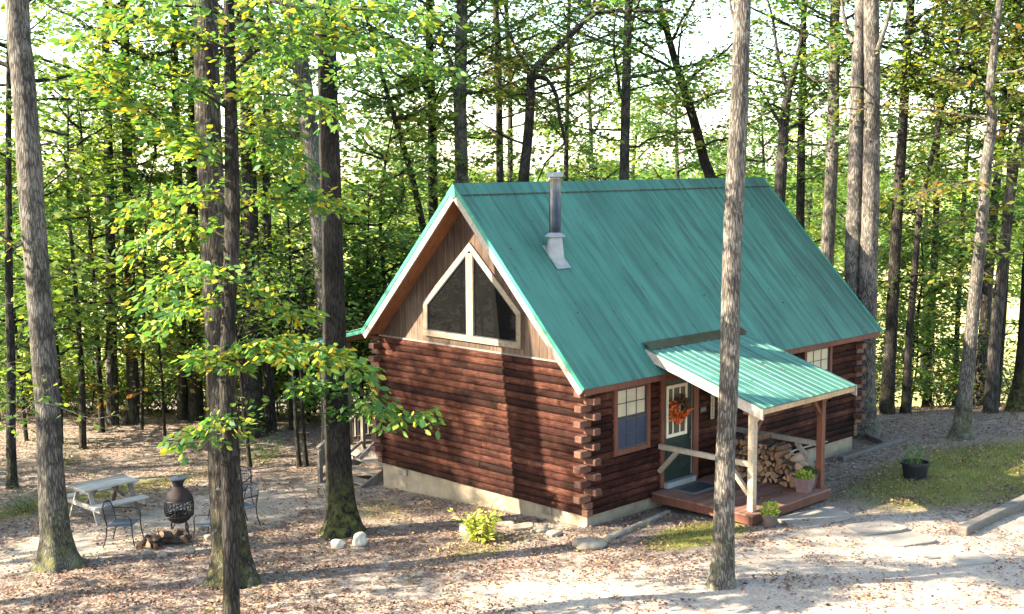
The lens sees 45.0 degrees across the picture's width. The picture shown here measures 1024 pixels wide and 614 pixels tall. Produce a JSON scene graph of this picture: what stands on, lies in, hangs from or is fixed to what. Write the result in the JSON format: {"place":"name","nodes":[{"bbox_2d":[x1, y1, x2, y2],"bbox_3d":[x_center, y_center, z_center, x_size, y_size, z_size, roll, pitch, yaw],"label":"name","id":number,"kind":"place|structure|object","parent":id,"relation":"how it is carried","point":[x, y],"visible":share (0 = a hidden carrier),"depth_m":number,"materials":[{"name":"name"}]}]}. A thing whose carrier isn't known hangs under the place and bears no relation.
{"place":"outdoors","nodes":[
{"label":"outdoors","id":0,"kind":"place"},
{"bbox_2d":[0,196,1023,613],"bbox_3d":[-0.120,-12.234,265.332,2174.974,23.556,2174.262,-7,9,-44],"label":"ground","id":1,"kind":"structure","parent":0,"point":[736,600],"depth_m":22.34,"materials":[{"name":"sand"}]},
{"bbox_2d":[0,0,87,575],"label":"tall tree","id":2,"kind":"object","parent":1,"relation":"on","point":[57,552],"visible":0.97,"depth_m":22.31,"materials":[{"name":"grey plant"}]},
{"bbox_2d":[0,291,120,437],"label":"sapling","id":3,"kind":"object","parent":1,"relation":"on","point":[48,399],"visible":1,"depth_m":18.56,"materials":[{"name":"green plant"}]},
{"bbox_2d":[0,0,127,489],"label":"forest tree","id":4,"kind":"object","parent":1,"relation":"on","point":[11,467],"visible":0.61,"depth_m":29.46,"materials":[{"name":"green plant"}]},
{"bbox_2d":[0,129,131,440],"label":"understory tree","id":5,"kind":"object","parent":1,"relation":"on","point":[23,325],"visible":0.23,"depth_m":34.15,"materials":[{"name":"green plant"}]},
{"bbox_2d":[0,53,138,449],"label":"forest tree","id":6,"kind":"object","parent":1,"relation":"on","point":[82,422],"visible":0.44,"depth_m":33.45,"materials":[{"name":"green plant"}]},
{"bbox_2d":[0,256,153,413],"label":"understory tree","id":7,"kind":"object","parent":1,"relation":"on","point":[67,353],"visible":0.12,"depth_m":38.21,"materials":[{"name":"green plant"}]},
{"bbox_2d":[0,144,171,443],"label":"understory tree","id":8,"kind":"object","parent":1,"relation":"on","point":[64,185],"visible":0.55,"depth_m":33.03,"materials":[{"name":"green plant"}]},
{"bbox_2d":[28,359,149,416],"bbox_3d":[-13.722,2.284,38.980,3.060,2.511,3.331,3,8,30],"label":"shrub","id":9,"kind":"object","parent":1,"relation":"on","point":[70,394],"visible":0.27,"depth_m":38.62,"materials":[{"name":"green plant"}]},
{"bbox_2d":[37,101,149,398],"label":"forest tree","id":10,"kind":"object","parent":1,"relation":"on","point":[55,156],"visible":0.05,"depth_m":72.06,"materials":[{"name":"green plant"}]},
{"bbox_2d":[0,55,193,432],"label":"understory tree","id":11,"kind":"object","parent":1,"relation":"on","point":[96,358],"visible":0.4,"depth_m":34.93,"materials":[{"name":"green plant"}]},
{"bbox_2d":[67,474,148,525],"bbox_3d":[-8.657,4.089,26.241,1.505,0.750,1.240,6,9,43],"label":"picnic table","id":12,"kind":"object","parent":1,"relation":"on","point":[92,488],"visible":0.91,"depth_m":26.09,"materials":[{"name":"grey wood"}]},
{"bbox_2d":[0,0,223,424],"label":"forest tree","id":13,"kind":"object","parent":1,"relation":"on","point":[133,415],"visible":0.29,"depth_m":36.86,"materials":[{"name":"green plant"}]},
{"bbox_2d":[21,135,202,379],"bbox_3d":[-11.885,-0.791,38.422,5.673,9.198,6.192,-1,7,-2],"label":"understory tree","id":14,"kind":"object","parent":1,"relation":"on","point":[100,259],"visible":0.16,"depth_m":37.26,"materials":[{"name":"green plant"}]},
{"bbox_2d":[62,345,166,413],"bbox_3d":[-12.657,2.443,39.156,3.451,2.450,3.121,-3,7,-19],"label":"shrub","id":15,"kind":"object","parent":1,"relation":"on","point":[121,402],"visible":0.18,"depth_m":39.02,"materials":[{"name":"green plant"}]},
{"bbox_2d":[55,76,187,296],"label":"forest tree","id":16,"kind":"object","parent":1,"relation":"on","point":[160,186],"visible":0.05,"depth_m":67.45,"materials":[{"name":"green plant"}]},
{"bbox_2d":[101,500,143,547],"bbox_3d":[-7.539,4.159,23.880,0.661,0.857,0.593,0,7,1],"label":"patio chair","id":17,"kind":"object","parent":1,"relation":"on","point":[129,522],"visible":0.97,"depth_m":23.80,"materials":[{"name":"grey"}]},
{"bbox_2d":[79,194,205,435],"bbox_3d":[-10.145,0.418,34.748,3.943,7.166,4.137,-1,7,-9],"label":"understory tree","id":18,"kind":"object","parent":1,"relation":"on","point":[160,362],"visible":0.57,"depth_m":34.61,"materials":[{"name":"green plant"}]},
{"bbox_2d":[92,116,193,430],"bbox_3d":[-10.456,-0.886,36.428,3.158,9.292,3.587,-7,9,-44],"label":"forest tree","id":19,"kind":"object","parent":1,"relation":"on","point":[128,138],"visible":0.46,"depth_m":35.95,"materials":[{"name":"green plant"}]},
{"bbox_2d":[118,333,206,415],"bbox_3d":[-11.490,1.857,39.817,4.404,3.548,3.918,1,7,9],"label":"shrub","id":20,"kind":"object","parent":1,"relation":"on","point":[152,401],"visible":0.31,"depth_m":39.20,"materials":[{"name":"green plant"}]},
{"bbox_2d":[70,0,284,419],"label":"forest tree","id":21,"kind":"object","parent":1,"relation":"on","point":[182,403],"visible":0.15,"depth_m":37.83,"materials":[{"name":"green plant"}]},
{"bbox_2d":[163,475,193,534],"bbox_3d":[-6.546,3.909,24.264,0.594,1.217,0.593,-7,9,-44],"label":"chiminea","id":22,"kind":"object","parent":1,"relation":"on","point":[178,493],"visible":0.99,"depth_m":24.11,"materials":[{"name":"metal"}]},
{"bbox_2d":[86,0,306,422],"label":"forest tree","id":23,"kind":"object","parent":1,"relation":"on","point":[195,407],"visible":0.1,"depth_m":37.44,"materials":[{"name":"green plant"}]},
{"bbox_2d":[113,235,305,403],"bbox_3d":[-8.750,0.855,36.288,4.750,5.951,4.351,3,7,24],"label":"understory tree","id":24,"kind":"object","parent":1,"relation":"on","point":[193,341],"visible":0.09,"depth_m":36.20,"materials":[{"name":"green plant"}]},
{"bbox_2d":[193,0,260,592],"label":"tall tree","id":25,"kind":"object","parent":1,"relation":"on","point":[212,248],"visible":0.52,"depth_m":20.80,"materials":[{"name":"brown plant"}]},
{"bbox_2d":[182,238,296,467],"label":"sapling","id":26,"kind":"object","parent":1,"relation":"on","point":[248,450],"visible":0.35,"depth_m":30.77,"materials":[{"name":"green plant"}]},
{"bbox_2d":[171,90,318,363],"bbox_3d":[-8.008,-1.544,38.698,6.605,10.621,5.523,-7,9,-44],"label":"understory tree","id":27,"kind":"object","parent":1,"relation":"on","point":[198,251],"visible":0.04,"depth_m":37.56,"materials":[{"name":"green plant"}]},
{"bbox_2d":[42,0,470,613],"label":"slender tree","id":28,"kind":"object","parent":1,"relation":"on","point":[294,352],"visible":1,"depth_m":17.66,"materials":[{"name":"green plant"}]},
{"bbox_2d":[198,46,318,284],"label":"forest tree","id":29,"kind":"object","parent":1,"relation":"on","point":[261,214],"visible":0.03,"depth_m":77.65,"materials":[{"name":"green plant"}]},
{"bbox_2d":[147,0,371,438],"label":"forest tree","id":30,"kind":"object","parent":1,"relation":"on","point":[253,388],"visible":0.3,"depth_m":34.99,"materials":[{"name":"green plant"}]},
{"bbox_2d":[128,0,391,432],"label":"forest tree","id":31,"kind":"object","parent":1,"relation":"on","point":[270,409],"visible":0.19,"depth_m":35.78,"materials":[{"name":"green plant"}]},
{"bbox_2d":[235,292,320,424],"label":"understory tree","id":32,"kind":"object","parent":1,"relation":"on","point":[283,406],"visible":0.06,"depth_m":36.94,"materials":[{"name":"green plant"}]},
{"bbox_2d":[189,113,375,429],"bbox_3d":[-5.942,-0.909,35.605,5.848,9.728,4.890,4,8,35],"label":"understory tree","id":33,"kind":"object","parent":1,"relation":"on","point":[308,279],"visible":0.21,"depth_m":35.37,"materials":[{"name":"green plant"}]},
{"bbox_2d":[236,244,351,467],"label":"sapling","id":34,"kind":"object","parent":1,"relation":"on","point":[297,447],"visible":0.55,"depth_m":30.55,"materials":[{"name":"green plant"}]},
{"bbox_2d":[236,244,365,465],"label":"sapling","id":35,"kind":"object","parent":1,"relation":"on","point":[303,436],"visible":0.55,"depth_m":30.75,"materials":[{"name":"green plant"}]},
{"bbox_2d":[238,235,374,422],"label":"understory tree","id":36,"kind":"object","parent":1,"relation":"on","point":[352,253],"visible":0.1,"depth_m":36.65,"materials":[{"name":"green plant"}]},
{"bbox_2d":[238,232,382,411],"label":"understory tree","id":37,"kind":"object","parent":1,"relation":"on","point":[360,271],"visible":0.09,"depth_m":36.96,"materials":[{"name":"green plant"}]},
{"bbox_2d":[262,263,371,421],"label":"understory tree","id":38,"kind":"object","parent":1,"relation":"on","point":[307,396],"visible":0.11,"depth_m":36.76,"materials":[{"name":"green plant"}]},
{"bbox_2d":[218,0,426,463],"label":"forest tree","id":39,"kind":"object","parent":1,"relation":"on","point":[311,143],"visible":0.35,"depth_m":30.79,"materials":[{"name":"green plant"}]},
{"bbox_2d":[272,247,392,409],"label":"understory tree","id":40,"kind":"object","parent":1,"relation":"on","point":[309,298],"visible":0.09,"depth_m":36.35,"materials":[{"name":"green plant"}]},
{"bbox_2d":[279,171,417,402],"bbox_3d":[-4.420,-0.020,36.525,5.134,7.948,5.604,-3,7,-19],"label":"understory tree","id":41,"kind":"object","parent":1,"relation":"on","point":[359,261],"visible":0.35,"depth_m":36.02,"materials":[{"name":"green plant"}]},
{"bbox_2d":[236,0,483,539],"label":"tall tree","id":42,"kind":"object","parent":1,"relation":"on","point":[342,520],"visible":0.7,"depth_m":23.70,"materials":[{"name":"brown plant"}]},
{"bbox_2d":[344,268,387,393],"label":"understory tree","id":43,"kind":"object","parent":1,"relation":"on","point":[363,293],"visible":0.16,"depth_m":36.42,"materials":[{"name":"green plant"}]},
{"bbox_2d":[277,74,458,391],"bbox_3d":[-4.374,-1.770,37.938,6.232,11.328,7.453,-3,7,-24],"label":"understory tree","id":44,"kind":"object","parent":1,"relation":"on","point":[418,120],"visible":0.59,"depth_m":36.79,"materials":[{"name":"green plant"}]},
{"bbox_2d":[305,216,431,402],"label":"understory tree","id":45,"kind":"object","parent":1,"relation":"on","point":[397,259],"visible":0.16,"depth_m":36.91,"materials":[{"name":"green plant"}]},
{"bbox_2d":[275,0,520,256],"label":"forest tree","id":46,"kind":"object","parent":1,"relation":"on","point":[411,77],"visible":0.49,"depth_m":37.40,"materials":[{"name":"green plant"}]},
{"bbox_2d":[340,64,477,285],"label":"forest tree","id":47,"kind":"object","parent":1,"relation":"on","point":[355,165],"visible":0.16,"depth_m":58.65,"materials":[{"name":"green plant"}]},
{"bbox_2d":[373,142,516,266],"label":"understory tree","id":48,"kind":"object","parent":1,"relation":"on","point":[480,180],"visible":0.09,"depth_m":43.23,"materials":[{"name":"green plant"}]},
{"bbox_2d":[447,498,502,543],"bbox_3d":[-0.601,4.010,22.940,1.005,0.807,1.002,-2,7,-17],"label":"shrub","id":49,"kind":"object","parent":1,"relation":"on","point":[477,530],"visible":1,"depth_m":22.86,"materials":[{"name":"yellow plant"}]},
{"bbox_2d":[419,0,591,181],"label":"forest tree","id":50,"kind":"object","parent":1,"relation":"on","point":[510,173],"visible":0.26,"depth_m":43.88,"materials":[{"name":"green plant"}]},
{"bbox_2d":[0,193,1023,613],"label":"fallen leaves","id":51,"kind":"object","parent":1,"relation":"on","point":[314,567],"visible":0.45,"depth_m":22.24,"materials":[{"name":"brown plant"}]},
{"bbox_2d":[0,0,222,425],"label":"forest tree","id":52,"kind":"object","parent":51,"relation":"on","point":[111,374],"visible":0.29,"depth_m":36.66,"materials":[{"name":"green plant"}]},
{"bbox_2d":[338,0,549,245],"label":"forest tree","id":53,"kind":"object","parent":51,"relation":"on","point":[432,128],"visible":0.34,"depth_m":39.76,"materials":[{"name":"green plant"}]},
{"bbox_2d":[345,0,581,201],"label":"forest tree","id":54,"kind":"object","parent":51,"relation":"on","point":[459,132],"visible":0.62,"depth_m":38.81,"materials":[{"name":"green plant"}]},
{"bbox_2d":[0,410,1023,565],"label":"grass","id":55,"kind":"structure","parent":1,"relation":"on","point":[911,480],"depth_m":26.46,"materials":[{"name":"plant"}]},
{"bbox_2d":[0,162,1023,267],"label":"wood","id":56,"kind":"object","parent":1,"relation":"on","point":[548,169],"visible":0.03,"depth_m":400.83,"materials":[{"name":"green plant"}]},
{"bbox_2d":[416,0,620,187],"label":"forest tree","id":57,"kind":"object","parent":1,"relation":"on","point":[499,162],"visible":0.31,"depth_m":41.79,"materials":[{"name":"green plant"}]},
{"bbox_2d":[468,0,657,180],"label":"forest tree","id":58,"kind":"object","parent":1,"relation":"on","point":[566,114],"visible":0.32,"depth_m":42.71,"materials":[{"name":"green plant"}]},
{"bbox_2d":[454,0,673,181],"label":"forest tree","id":59,"kind":"object","parent":1,"relation":"on","point":[530,109],"visible":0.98,"depth_m":37.34,"materials":[{"name":"green plant"}]},
{"bbox_2d":[304,172,882,526],"bbox_3d":[2.690,1.192,28.880,11.115,8.716,11.750,-7,9,-44],"label":"log cabin","id":60,"kind":"object","parent":1,"relation":"on","point":[484,344],"visible":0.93,"depth_m":25.41,"materials":[{"name":"brown wood"}]},
{"bbox_2d":[423,242,521,348],"bbox_3d":[-0.853,-0.300,25.236,0.062,2.040,2.930,-7,9,-44],"label":"gable window","id":61,"kind":"structure","parent":60,"relation":"in","point":[469,303],"depth_m":25.17,"materials":[{"name":"glass"}]},
{"bbox_2d":[612,383,650,456],"bbox_3d":[2.340,2.149,24.150,1.100,1.390,0.079,-7,9,-44],"label":"window","id":62,"kind":"structure","parent":60,"relation":"in","point":[631,406],"depth_m":24.16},
{"bbox_2d":[664,378,691,480],"bbox_3d":[3.397,2.481,25.227,0.950,2.070,0.120,-7,9,-44],"label":"door","id":63,"kind":"structure","parent":60,"relation":"in","point":[678,435],"depth_m":25.24,"materials":[{"name":"wood"}]},
{"bbox_2d":[669,393,693,423],"bbox_3d":[3.425,2.069,25.127,0.716,0.663,0.302,-7,9,-44],"label":"wreath","id":64,"kind":"object","parent":63,"relation":"hanging from","point":[683,401],"visible":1,"depth_m":25.06,"materials":[{"name":"orange plant"}]},
{"bbox_2d":[793,469,815,493],"bbox_3d":[5.858,3.466,24.697,0.464,0.464,0.458,5,9,39],"label":"potted plant","id":65,"kind":"object","parent":60,"relation":"on","point":[804,483],"visible":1,"depth_m":24.61,"materials":[{"name":"green plant"}]},
{"bbox_2d":[803,346,832,405],"bbox_3d":[7.137,1.549,28.861,1.200,1.360,0.079,-7,9,-44],"label":"window","id":66,"kind":"structure","parent":60,"relation":"in","point":[822,358],"depth_m":28.97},
{"bbox_2d":[525,27,664,180],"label":"forest tree","id":67,"kind":"object","parent":1,"relation":"on","point":[605,110],"visible":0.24,"depth_m":61.02,"materials":[{"name":"green plant"}]},
{"bbox_2d":[542,145,650,180],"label":"understory tree","id":68,"kind":"object","parent":1,"relation":"on","point":[597,167],"visible":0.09,"depth_m":44.47,"materials":[{"name":"green plant"}]},
{"bbox_2d":[568,82,681,179],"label":"forest tree","id":69,"kind":"object","parent":1,"relation":"on","point":[635,150],"visible":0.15,"depth_m":84.34,"materials":[{"name":"green plant"}]},
{"bbox_2d":[532,0,731,179],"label":"forest tree","id":70,"kind":"object","parent":1,"relation":"on","point":[624,89],"visible":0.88,"depth_m":38.87,"materials":[{"name":"green plant"}]},
{"bbox_2d":[604,510,670,541],"bbox_3d":[2.407,4.152,23.431,0.100,0.176,2.386,4,8,35],"label":"garden border","id":71,"kind":"object","parent":1,"relation":"on","point":[630,528],"visible":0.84,"depth_m":23.29,"materials":[{"name":"grey wood"}]},
{"bbox_2d":[556,0,772,177],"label":"forest tree","id":72,"kind":"object","parent":1,"relation":"on","point":[687,101],"visible":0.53,"depth_m":40.78,"materials":[{"name":"green plant"}]},
{"bbox_2d":[630,54,730,178],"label":"forest tree","id":73,"kind":"object","parent":1,"relation":"on","point":[695,164],"visible":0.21,"depth_m":65.22,"materials":[{"name":"green plant"}]},
{"bbox_2d":[679,116,774,185],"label":"forest tree","id":74,"kind":"object","parent":1,"relation":"on","point":[719,137],"visible":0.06,"depth_m":71.77,"materials":[{"name":"green plant"}]},
{"bbox_2d":[706,0,752,590],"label":"tall tree","id":75,"kind":"object","parent":1,"relation":"on","point":[721,573],"visible":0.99,"depth_m":19.57,"materials":[{"name":"grey plant"}]},
{"bbox_2d":[694,88,823,231],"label":"forest tree","id":76,"kind":"object","parent":1,"relation":"on","point":[764,142],"visible":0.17,"depth_m":60.29,"materials":[{"name":"green plant"}]},
{"bbox_2d":[758,501,780,527],"bbox_3d":[4.804,3.848,23.000,0.422,0.497,0.429,0,7,4],"label":"potted plant","id":77,"kind":"object","parent":1,"relation":"on","point":[770,517],"visible":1,"depth_m":22.92,"materials":[{"name":"green plant"}]},
{"bbox_2d":[693,0,902,203],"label":"forest tree","id":78,"kind":"object","parent":1,"relation":"on","point":[783,151],"visible":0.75,"depth_m":36.87,"materials":[{"name":"green plant"}]},
{"bbox_2d":[704,0,903,246],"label":"forest tree","id":79,"kind":"object","parent":1,"relation":"on","point":[800,196],"visible":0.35,"depth_m":38.89,"materials":[{"name":"green plant"}]},
{"bbox_2d":[764,104,849,267],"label":"forest tree","id":80,"kind":"object","parent":1,"relation":"on","point":[810,201],"visible":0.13,"depth_m":78.18,"materials":[{"name":"green plant"}]},
{"bbox_2d":[777,507,855,528],"bbox_3d":[5.809,4.046,23.498,1.538,0.115,0.832,-5,8,-33],"label":"stepping stone","id":81,"kind":"object","parent":1,"relation":"on","point":[837,515],"visible":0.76,"depth_m":23.43,"materials":[{"name":"stone"}]},
{"bbox_2d":[749,0,941,266],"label":"forest tree","id":82,"kind":"object","parent":1,"relation":"on","point":[833,140],"visible":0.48,"depth_m":36.35,"materials":[{"name":"green plant"}]},
{"bbox_2d":[838,438,903,461],"bbox_3d":[8.771,3.483,30.086,2.910,0.179,0.161,-7,9,-44],"label":"landscape timber","id":83,"kind":"object","parent":1,"relation":"on","point":[872,449],"visible":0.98,"depth_m":29.94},
{"bbox_2d":[821,0,922,438],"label":"double trunk tree","id":84,"kind":"object","parent":1,"relation":"on","point":[866,38],"visible":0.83,"depth_m":32.07,"materials":[{"name":"grey plant"}]},
{"bbox_2d":[843,519,907,535],"bbox_3d":[6.705,4.119,22.848,1.085,0.115,0.730,-3,7,-24],"label":"stepping stone","id":85,"kind":"object","parent":1,"relation":"on","point":[861,528],"visible":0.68,"depth_m":22.77,"materials":[{"name":"stone"}]},
{"bbox_2d":[805,57,957,310],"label":"forest tree","id":86,"kind":"object","parent":1,"relation":"on","point":[884,145],"visible":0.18,"depth_m":63.28,"materials":[{"name":"green plant"}]},
{"bbox_2d":[777,0,1023,413],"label":"forest tree","id":87,"kind":"object","parent":1,"relation":"on","point":[887,396],"visible":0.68,"depth_m":35.84,"materials":[{"name":"green plant"}]},
{"bbox_2d":[788,0,1023,413],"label":"forest tree","id":88,"kind":"object","parent":1,"relation":"on","point":[905,406],"visible":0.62,"depth_m":35.81,"materials":[{"name":"green plant"}]},
{"bbox_2d":[876,532,935,546],"bbox_3d":[7.052,4.200,22.100,0.948,0.115,0.650,-3,7,-22],"label":"stepping stone","id":89,"kind":"object","parent":1,"relation":"on","point":[905,539],"visible":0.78,"depth_m":22.03,"materials":[{"name":"stone"}]},
{"bbox_2d":[900,443,930,479],"bbox_3d":[8.761,3.338,26.816,0.630,0.755,0.630,-7,9,-44],"label":"tub planter","id":90,"kind":"object","parent":1,"relation":"on","point":[916,467],"visible":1,"depth_m":26.68,"materials":[{"name":"black plastic"}]},
{"bbox_2d":[822,0,1023,440],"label":"forest tree","id":91,"kind":"object","parent":1,"relation":"on","point":[961,429],"visible":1,"depth_m":31.19,"materials":[{"name":"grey plant"}]},
{"bbox_2d":[876,155,989,405],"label":"understory tree","id":92,"kind":"object","parent":1,"relation":"on","point":[933,312],"visible":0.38,"depth_m":38.70,"materials":[{"name":"green plant"}]},
{"bbox_2d":[876,208,989,404],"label":"understory tree","id":93,"kind":"object","parent":1,"relation":"on","point":[886,267],"visible":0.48,"depth_m":38.76,"materials":[{"name":"green plant"}]},
{"bbox_2d":[842,1,1023,406],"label":"forest tree","id":94,"kind":"object","parent":1,"relation":"on","point":[936,211],"visible":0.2,"depth_m":41.91,"materials":[{"name":"green plant"}]},
{"bbox_2d":[880,313,988,408],"bbox_3d":[12.932,1.682,37.852,3.558,3.153,3.165,3,7,24],"label":"shrub","id":95,"kind":"object","parent":1,"relation":"on","point":[926,371],"visible":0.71,"depth_m":37.46,"materials":[{"name":"green plant"}]},
{"bbox_2d":[908,545,960,559],"bbox_3d":[7.295,4.280,21.349,0.780,0.115,0.595,-2,7,-16],"label":"stepping stone","id":96,"kind":"object","parent":1,"relation":"on","point":[932,552],"visible":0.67,"depth_m":21.32,"materials":[{"name":"stone"}]},
{"bbox_2d":[878,111,995,375],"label":"forest tree","id":97,"kind":"object","parent":1,"relation":"on","point":[931,213],"visible":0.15,"depth_m":89.98,"materials":[{"name":"green plant"}]},
{"bbox_2d":[883,0,1023,404],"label":"forest tree","id":98,"kind":"object","parent":1,"relation":"on","point":[963,95],"visible":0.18,"depth_m":40.95,"materials":[{"name":"green plant"}]},
{"bbox_2d":[885,0,1023,407],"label":"forest tree","id":99,"kind":"object","parent":1,"relation":"on","point":[997,196],"visible":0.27,"depth_m":36.56,"materials":[{"name":"green plant"}]},
{"bbox_2d":[886,0,1023,413],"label":"forest tree","id":100,"kind":"object","parent":1,"relation":"on","point":[991,389],"visible":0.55,"depth_m":35.06,"materials":[{"name":"green plant"}]},
{"bbox_2d":[888,0,1023,405],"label":"forest tree","id":101,"kind":"object","parent":1,"relation":"on","point":[986,301],"visible":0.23,"depth_m":37.89,"materials":[{"name":"green plant"}]},
{"bbox_2d":[888,0,1023,411],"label":"forest tree","id":102,"kind":"object","parent":1,"relation":"on","point":[1014,400],"visible":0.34,"depth_m":35.30,"materials":[{"name":"green plant"}]},
{"bbox_2d":[901,171,1023,376],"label":"understory tree","id":103,"kind":"object","parent":1,"relation":"on","point":[1014,270],"visible":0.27,"depth_m":39.88,"materials":[{"name":"green plant"}]},
{"bbox_2d":[941,551,995,565],"bbox_3d":[7.748,4.321,20.981,0.870,0.115,0.608,-2,7,-16],"label":"stepping stone","id":104,"kind":"object","parent":1,"relation":"on","point":[970,558],"visible":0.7,"depth_m":20.90,"materials":[{"name":"stone"}]},
{"bbox_2d":[934,333,1014,404],"bbox_3d":[14.430,1.957,38.546,3.028,2.522,3.297,5,9,40],"label":"shrub","id":105,"kind":"object","parent":1,"relation":"on","point":[975,378],"visible":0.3,"depth_m":37.89,"materials":[{"name":"green plant"}]},
{"bbox_2d":[957,495,1023,535],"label":"landscape timber","id":106,"kind":"object","parent":1,"relation":"on","point":[994,515],"visible":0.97,"depth_m":23.24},
{"bbox_2d":[0,0,1023,201],"label":"sky","id":107,"kind":"structure","parent":0,"point":[712,32],"materials":[{"name":"white"}]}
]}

